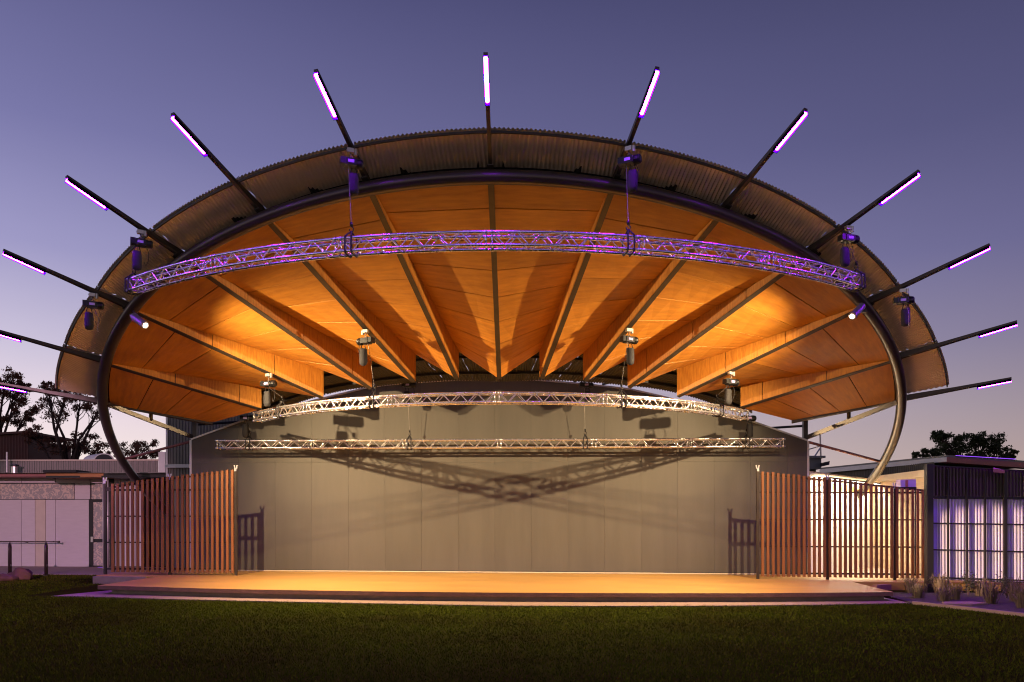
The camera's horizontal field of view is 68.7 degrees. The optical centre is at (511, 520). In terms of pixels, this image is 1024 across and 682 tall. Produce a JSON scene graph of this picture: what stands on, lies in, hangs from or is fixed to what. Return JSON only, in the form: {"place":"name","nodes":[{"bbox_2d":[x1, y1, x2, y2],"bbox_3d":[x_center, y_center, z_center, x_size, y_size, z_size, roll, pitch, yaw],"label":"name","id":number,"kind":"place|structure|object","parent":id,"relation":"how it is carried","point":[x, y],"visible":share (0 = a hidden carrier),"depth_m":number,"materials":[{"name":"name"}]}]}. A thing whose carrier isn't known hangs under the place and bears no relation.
{"place":"outdoors","nodes":[
{"label":"outdoors","id":0,"kind":"place"},
{"bbox_2d":[0,566,189,574],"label":"path","id":1,"kind":"structure","parent":0,"point":[55,570],"depth_m":23.85,"materials":[{"name":"grey concrete"}]},
{"bbox_2d":[0,470,165,567],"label":"pavilion building","id":2,"kind":"structure","parent":1,"relation":"on","point":[64,508],"depth_m":25.73,"materials":[{"name":"grey metal"}]},
{"bbox_2d":[5,452,7,472],"bbox_3d":[-18.360,-2.102,27.255,0.166,0.814,0.166,0,0,23],"label":"vent pipe","id":3,"kind":"object","parent":2,"relation":"on","point":[6,462],"visible":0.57,"depth_m":27.23,"materials":[{"name":"metal"}]},
{"bbox_2d":[9,464,18,472],"bbox_3d":[-18.022,-1.897,27.152,0.290,0.340,0.290,0,0,0],"label":"roof cowl","id":4,"kind":"object","parent":2,"relation":"on","point":[14,468],"visible":0.9,"depth_m":27.07,"materials":[{"name":"silver metal"}]},
{"bbox_2d":[0,452,165,472],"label":"plant screen","id":5,"kind":"object","parent":2,"relation":"on","point":[100,465],"visible":0.49,"depth_m":27.73,"materials":[{"name":"beige metal"}]},
{"bbox_2d":[89,500,110,566],"bbox_3d":[-14.072,0.431,25.699,0.850,2.304,0.100,0,0,0],"label":"door","id":6,"kind":"structure","parent":2,"relation":"in","point":[95,506],"depth_m":25.70,"materials":[{"name":"grey metal"}]},
{"bbox_2d":[84,453,113,458],"bbox_3d":[-16.776,-2.562,30.392,1.600,0.315,0.466,0,0,34],"label":"roof duct","id":7,"kind":"object","parent":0,"point":[102,456],"visible":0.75,"depth_m":30.14,"materials":[{"name":"metal"}]},
{"bbox_2d":[0,566,1023,681],"bbox_3d":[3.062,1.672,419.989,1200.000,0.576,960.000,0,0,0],"label":"lawn","id":8,"kind":"structure","parent":0,"point":[74,590],"depth_m":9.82,"materials":[{"name":"green plant"}]},
{"bbox_2d":[0,573,18,580],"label":"boulder","id":9,"kind":"object","parent":8,"relation":"on","point":[5,577],"visible":0.98,"depth_m":19.78,"materials":[{"name":"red stone"}]},
{"bbox_2d":[8,542,11,572],"bbox_3d":[-14.533,1.095,21.696,0.115,0.965,0.497,0,0,-28],"label":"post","id":10,"kind":"object","parent":8,"relation":"on","point":[9,557],"visible":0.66,"depth_m":21.59,"materials":[{"name":"brown metal"}]},
{"bbox_2d":[7,567,33,579],"bbox_3d":[-13.304,1.421,20.299,0.667,0.347,0.617,0,0,0],"label":"boulder","id":11,"kind":"object","parent":8,"relation":"on","point":[21,573],"visible":0.81,"depth_m":20.15,"materials":[{"name":"red stone"}]},
{"bbox_2d":[0,366,41,431],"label":"tree","id":12,"kind":"object","parent":8,"relation":"on","point":[21,401],"visible":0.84,"depth_m":46.14,"materials":[{"name":"green plant"}]},
{"bbox_2d":[0,431,71,459],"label":"shed","id":13,"kind":"structure","parent":8,"relation":"on","point":[14,445],"depth_m":40.25,"materials":[{"name":"metal"}]},
{"bbox_2d":[43,542,48,575],"bbox_3d":[-13.538,1.100,21.785,0.114,0.969,0.498,0,0,-26],"label":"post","id":14,"kind":"object","parent":8,"relation":"on","point":[46,559],"visible":1,"depth_m":21.62,"materials":[{"name":"brown metal"}]},
{"bbox_2d":[0,541,59,542],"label":"handrail","id":15,"kind":"object","parent":14,"relation":"on","point":[30,541],"visible":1,"depth_m":25.37,"materials":[{"name":"metal"}]},
{"bbox_2d":[18,380,111,458],"bbox_3d":[-23.423,-3.001,40.267,5.656,9.071,3.344,0,0,0],"label":"tree","id":16,"kind":"object","parent":8,"relation":"on","point":[77,447],"visible":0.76,"depth_m":39.96,"materials":[{"name":"green plant"}]},
{"bbox_2d":[105,439,161,458],"bbox_3d":[-19.165,-1.356,38.184,2.679,5.840,1.626,0,0,0],"label":"tree","id":17,"kind":"object","parent":8,"relation":"on","point":[136,445],"visible":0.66,"depth_m":38.18,"materials":[{"name":"green plant"}]},
{"bbox_2d":[149,481,165,565],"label":"recess wall","id":18,"kind":"structure","parent":8,"relation":"on","point":[159,527],"depth_m":26.51,"materials":[{"name":"brown metal"}]},
{"bbox_2d":[165,410,261,566],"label":"corrugated tower","id":19,"kind":"structure","parent":8,"relation":"on","point":[177,461],"depth_m":24.29,"materials":[{"name":"metal"}]},
{"bbox_2d":[51,590,908,606],"bbox_3d":[-0.744,1.682,15.984,18.146,0.215,2.516,0,0,0],"label":"paving strip","id":20,"kind":"object","parent":8,"relation":"on","point":[107,593],"visible":0.67,"depth_m":15.43,"materials":[{"name":"grey concrete"}]},
{"bbox_2d":[0,52,1017,514],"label":"bandstand canopy","id":21,"kind":"object","parent":8,"relation":"on","point":[210,350],"visible":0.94,"depth_m":16.17,"materials":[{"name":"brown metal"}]},
{"bbox_2d":[82,292,103,331],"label":"chain hoist","id":22,"kind":"object","parent":21,"relation":"hanging from","point":[89,317],"visible":1,"depth_m":15.88,"materials":[{"name":"black metal"}]},
{"bbox_2d":[124,229,152,295],"bbox_3d":[-7.241,-4.999,14.536,0.402,1.098,0.751,0,0,-37],"label":"chain hoist","id":23,"kind":"object","parent":21,"relation":"hanging from","point":[137,254],"visible":0.99,"depth_m":14.28,"materials":[{"name":"black metal"}]},
{"bbox_2d":[129,310,148,328],"bbox_3d":[-7.951,-4.280,15.812,0.284,0.610,1.068,0,0,-42],"label":"arch spotlight","id":24,"kind":"object","parent":21,"relation":"attached to","point":[138,320],"visible":0.99,"depth_m":15.52,"materials":[{"name":"black"}]},
{"bbox_2d":[240,412,254,450],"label":"chain hoist","id":25,"kind":"object","parent":21,"relation":"hanging from","point":[246,431],"visible":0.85,"depth_m":20.74,"materials":[{"name":"black metal"}]},
{"bbox_2d":[260,373,288,418],"bbox_3d":[-5.940,-3.119,18.778,0.420,1.071,0.611,0,0,23],"label":"chain hoist","id":26,"kind":"object","parent":21,"relation":"hanging from","point":[267,394],"visible":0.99,"depth_m":18.59,"materials":[{"name":"black metal"}]},
{"bbox_2d":[340,147,363,257],"bbox_3d":[-2.701,-5.369,12.642,0.407,1.816,0.291,0,0,-40],"label":"chain hoist","id":27,"kind":"object","parent":21,"relation":"hanging from","point":[351,162],"visible":0.99,"depth_m":12.62,"materials":[{"name":"black metal"}]},
{"bbox_2d":[126,230,863,293],"bbox_3d":[-0.368,-4.632,13.536,14.397,0.279,2.564,0,0,0],"label":"lighting truss","id":28,"kind":"object","parent":27,"relation":"hanging from","point":[467,245],"visible":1,"depth_m":12.78,"materials":[{"name":"metal"}]},
{"bbox_2d":[356,329,379,408],"bbox_3d":[-3.260,-3.467,17.212,0.420,1.754,0.570,0,0,23],"label":"chain hoist","id":29,"kind":"object","parent":21,"relation":"hanging from","point":[364,341],"visible":0.98,"depth_m":17.00,"materials":[{"name":"black metal"}]},
{"bbox_2d":[401,383,416,449],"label":"chain hoist","id":30,"kind":"object","parent":21,"relation":"hanging from","point":[409,385],"visible":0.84,"depth_m":20.71,"materials":[{"name":"black metal"}]},
{"bbox_2d":[579,382,593,448],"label":"chain hoist","id":31,"kind":"object","parent":21,"relation":"hanging from","point":[586,385],"visible":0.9,"depth_m":20.66,"materials":[{"name":"black metal"}]},
{"bbox_2d":[616,328,638,407],"bbox_3d":[2.593,-3.481,17.159,0.420,1.754,0.577,0,0,-22],"label":"chain hoist","id":32,"kind":"object","parent":21,"relation":"hanging from","point":[628,340],"visible":0.99,"depth_m":16.97,"materials":[{"name":"black metal"}]},
{"bbox_2d":[618,145,641,256],"bbox_3d":[1.968,-5.381,12.583,0.278,1.816,0.407,0,0,-44],"label":"chain hoist","id":33,"kind":"object","parent":21,"relation":"hanging from","point":[629,160],"visible":1,"depth_m":12.55,"materials":[{"name":"black metal"}]},
{"bbox_2d":[711,371,739,416],"bbox_3d":[5.323,-3.147,18.696,0.427,1.071,0.623,0,0,-28],"label":"chain hoist","id":34,"kind":"object","parent":21,"relation":"hanging from","point":[729,382],"visible":0.99,"depth_m":18.47,"materials":[{"name":"black metal"}]},
{"bbox_2d":[252,391,749,422],"bbox_3d":[-0.323,-2.757,18.287,13.097,0.269,3.236,0,0,0],"label":"lighting truss","id":35,"kind":"object","parent":34,"relation":"hanging from","point":[488,401],"visible":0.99,"depth_m":17.27,"materials":[{"name":"metal"}]},
{"bbox_2d":[741,409,756,448],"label":"chain hoist","id":36,"kind":"object","parent":21,"relation":"hanging from","point":[749,430],"visible":0.92,"depth_m":20.63,"materials":[{"name":"black metal"}]},
{"bbox_2d":[215,438,785,449],"bbox_3d":[-0.350,-2.147,20.884,15.800,0.269,0.269,0,0,0],"label":"lighting truss","id":37,"kind":"object","parent":36,"relation":"hanging from","point":[567,446],"visible":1,"depth_m":20.79,"materials":[{"name":"metal"}]},
{"bbox_2d":[837,225,865,292],"bbox_3d":[6.518,-5.033,14.370,0.347,1.098,0.826,0,0,40],"label":"chain hoist","id":38,"kind":"object","parent":21,"relation":"hanging from","point":[846,239],"visible":0.98,"depth_m":14.18,"materials":[{"name":"black metal"}]},
{"bbox_2d":[848,303,866,319],"bbox_3d":[7.312,-4.380,15.691,0.267,0.489,1.027,0,0,40],"label":"arch spotlight","id":39,"kind":"object","parent":21,"relation":"attached to","point":[858,309],"visible":1,"depth_m":15.40,"materials":[{"name":"black"}]},
{"bbox_2d":[893,288,914,327],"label":"chain hoist","id":40,"kind":"object","parent":21,"relation":"hanging from","point":[905,313],"visible":1,"depth_m":15.73,"materials":[{"name":"black metal"}]},
{"bbox_2d":[93,570,1000,600],"bbox_3d":[0.774,1.608,18.315,23.028,0.467,5.879,0,0,0],"label":"stage","id":41,"kind":"object","parent":8,"relation":"on","point":[453,586],"visible":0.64,"depth_m":16.93,"materials":[{"name":"concrete"}]},
{"bbox_2d":[103,465,237,574],"bbox_3d":[-8.964,-0.013,19.652,3.552,2.897,0.115,0,0,0],"label":"slat screen","id":42,"kind":"object","parent":41,"relation":"on","point":[169,516],"visible":0.99,"depth_m":19.60,"materials":[{"name":"brown wood"}]},
{"bbox_2d":[189,380,808,574],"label":"back wall","id":43,"kind":"structure","parent":41,"relation":"on","point":[651,510],"depth_m":21.30,"materials":[{"name":"grey painted fibre cement panels"},{"name":"pale metal"}]},
{"bbox_2d":[755,465,923,579],"bbox_3d":[8.577,0.041,19.505,4.450,3.010,0.116,0,0,0],"label":"slat screen","id":44,"kind":"object","parent":41,"relation":"on","point":[894,546],"visible":0.97,"depth_m":19.46,"materials":[{"name":"brown wood"}]},
{"bbox_2d":[911,448,942,457],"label":"tree","id":45,"kind":"object","parent":8,"relation":"on","point":[925,452],"visible":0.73,"depth_m":49.54,"materials":[{"name":"green plant"}]},
{"bbox_2d":[872,583,1023,589],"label":"bed edging","id":46,"kind":"object","parent":8,"relation":"on","point":[884,586],"visible":0.14,"depth_m":18.75,"materials":[{"name":"grey concrete"}]},
{"bbox_2d":[890,592,1023,612],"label":"garden bed","id":47,"kind":"object","parent":8,"relation":"on","point":[1004,603],"visible":0.53,"depth_m":16.27,"materials":[{"name":"soil"}]},
{"bbox_2d":[898,575,920,592],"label":"tussock grass","id":48,"kind":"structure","parent":47,"relation":"on","point":[908,581],"depth_m":17.90,"materials":[{"name":"beige plant"}]},
{"bbox_2d":[927,572,953,592],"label":"tussock grass","id":49,"kind":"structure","parent":47,"relation":"on","point":[939,582],"depth_m":17.97,"materials":[{"name":"beige plant"}]},
{"bbox_2d":[942,601,987,605],"bbox_3d":[9.311,1.708,15.460,0.941,0.050,0.497,0,0,0],"label":"flat stone","id":50,"kind":"object","parent":47,"relation":"on","point":[969,603],"visible":0.84,"depth_m":15.34,"materials":[{"name":"grey stone"}]},
{"bbox_2d":[961,570,975,595],"bbox_3d":[10.528,1.432,17.283,0.315,0.594,0.480,0,0,28],"label":"shrub","id":51,"kind":"object","parent":47,"relation":"on","point":[967,585],"visible":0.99,"depth_m":17.22,"materials":[{"name":"green plant"}]},
{"bbox_2d":[995,571,1010,597],"bbox_3d":[11.065,1.425,16.814,0.328,0.615,0.433,0,0,-36],"label":"shrub","id":52,"kind":"object","parent":47,"relation":"on","point":[1005,592],"visible":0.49,"depth_m":16.81,"materials":[{"name":"green plant"}]},
{"bbox_2d":[912,601,1023,616],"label":"garden kerb","id":53,"kind":"structure","parent":8,"relation":"on","point":[993,611],"depth_m":14.53,"materials":[{"name":"grey concrete"}]},
{"bbox_2d":[924,464,1023,592],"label":"corrugated screen","id":54,"kind":"object","parent":8,"relation":"on","point":[978,536],"visible":0.94,"depth_m":18.45,"materials":[{"name":"pale galvanised corrugated steel"},{"name":"dark bronze metal"}]},
{"bbox_2d":[929,430,1019,458],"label":"tree","id":55,"kind":"object","parent":8,"relation":"on","point":[954,447],"visible":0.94,"depth_m":51.40,"materials":[{"name":"green plant"}]},
{"bbox_2d":[0,0,1023,471],"label":"sky","id":56,"kind":"structure","parent":0,"point":[890,90],"materials":[{"name":"purple"}]},
{"bbox_2d":[811,567,920,575],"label":"court paving","id":57,"kind":"structure","parent":0,"point":[868,571],"depth_m":23.03,"materials":[{"name":"brown concrete"}]},
{"bbox_2d":[809,471,869,572],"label":"court wall","id":58,"kind":"structure","parent":57,"relation":"on","point":[812,474],"depth_m":23.22,"materials":[{"name":"white paint"}]},
{"bbox_2d":[822,477,879,483],"bbox_3d":[10.501,-1.242,23.311,0.456,0.072,4.848,0,0,42],"label":"wall washer","id":59,"kind":"object","parent":58,"relation":"attached to","point":[843,479],"depth_m":22.76,"materials":[{"name":"paint"}]},
{"bbox_2d":[873,470,933,572],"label":"block wall","id":60,"kind":"structure","parent":57,"relation":"on","point":[890,479],"depth_m":23.63,"materials":[{"name":"cream painted concrete block"}]},
{"bbox_2d":[896,479,916,575],"bbox_3d":[11.168,0.241,21.217,0.529,2.821,0.320,0,0,0],"label":"sign box","id":61,"kind":"object","parent":57,"relation":"on","point":[908,483],"visible":0.53,"depth_m":21.18,"materials":[{"name":"brown metal"}]},
{"bbox_2d":[819,455,1023,498],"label":"service building","id":62,"kind":"structure","parent":57,"relation":"on","point":[864,470],"depth_m":24.85,"materials":[{"name":"metal"}]},
{"bbox_2d":[809,435,829,471],"bbox_3d":[10.298,-2.216,25.914,1.208,1.463,1.600,0,0,0],"label":"roof plant","id":63,"kind":"object","parent":62,"relation":"on","point":[815,463],"visible":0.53,"depth_m":25.41,"materials":[{"name":"black paint"}]},
{"bbox_2d":[955,455,1013,459],"bbox_3d":[14.587,-1.943,23.078,1.846,0.164,0.060,0,0,0],"label":"eave light","id":64,"kind":"object","parent":62,"relation":"attached to","point":[985,457],"visible":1,"depth_m":23.06,"materials":[{"name":"purple plastic"}]},
{"bbox_2d":[905,582,926,597],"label":"tussock grass","id":65,"kind":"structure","parent":0,"point":[917,591],"depth_m":16.74,"materials":[{"name":"beige plant"}]},
{"bbox_2d":[931,587,956,600],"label":"tussock grass","id":66,"kind":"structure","parent":0,"point":[942,594],"depth_m":16.09,"materials":[{"name":"plant"}]},
{"bbox_2d":[942,582,966,599],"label":"tussock grass","id":67,"kind":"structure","parent":0,"point":[957,596],"depth_m":16.42,"materials":[{"name":"beige plant"}]},
{"bbox_2d":[972,577,991,595],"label":"tussock grass","id":68,"kind":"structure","parent":0,"point":[978,587],"depth_m":17.24,"materials":[{"name":"beige plant"}]},
{"bbox_2d":[971,581,1008,603],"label":"tussock grass","id":69,"kind":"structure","parent":0,"point":[990,598],"depth_m":15.62,"materials":[{"name":"beige plant"}]},
{"bbox_2d":[1000,574,1023,607],"bbox_3d":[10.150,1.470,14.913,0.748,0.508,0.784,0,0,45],"label":"tussock grass","id":70,"kind":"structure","parent":0,"point":[1019,595],"depth_m":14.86,"materials":[{"name":"plant"}]}
]}

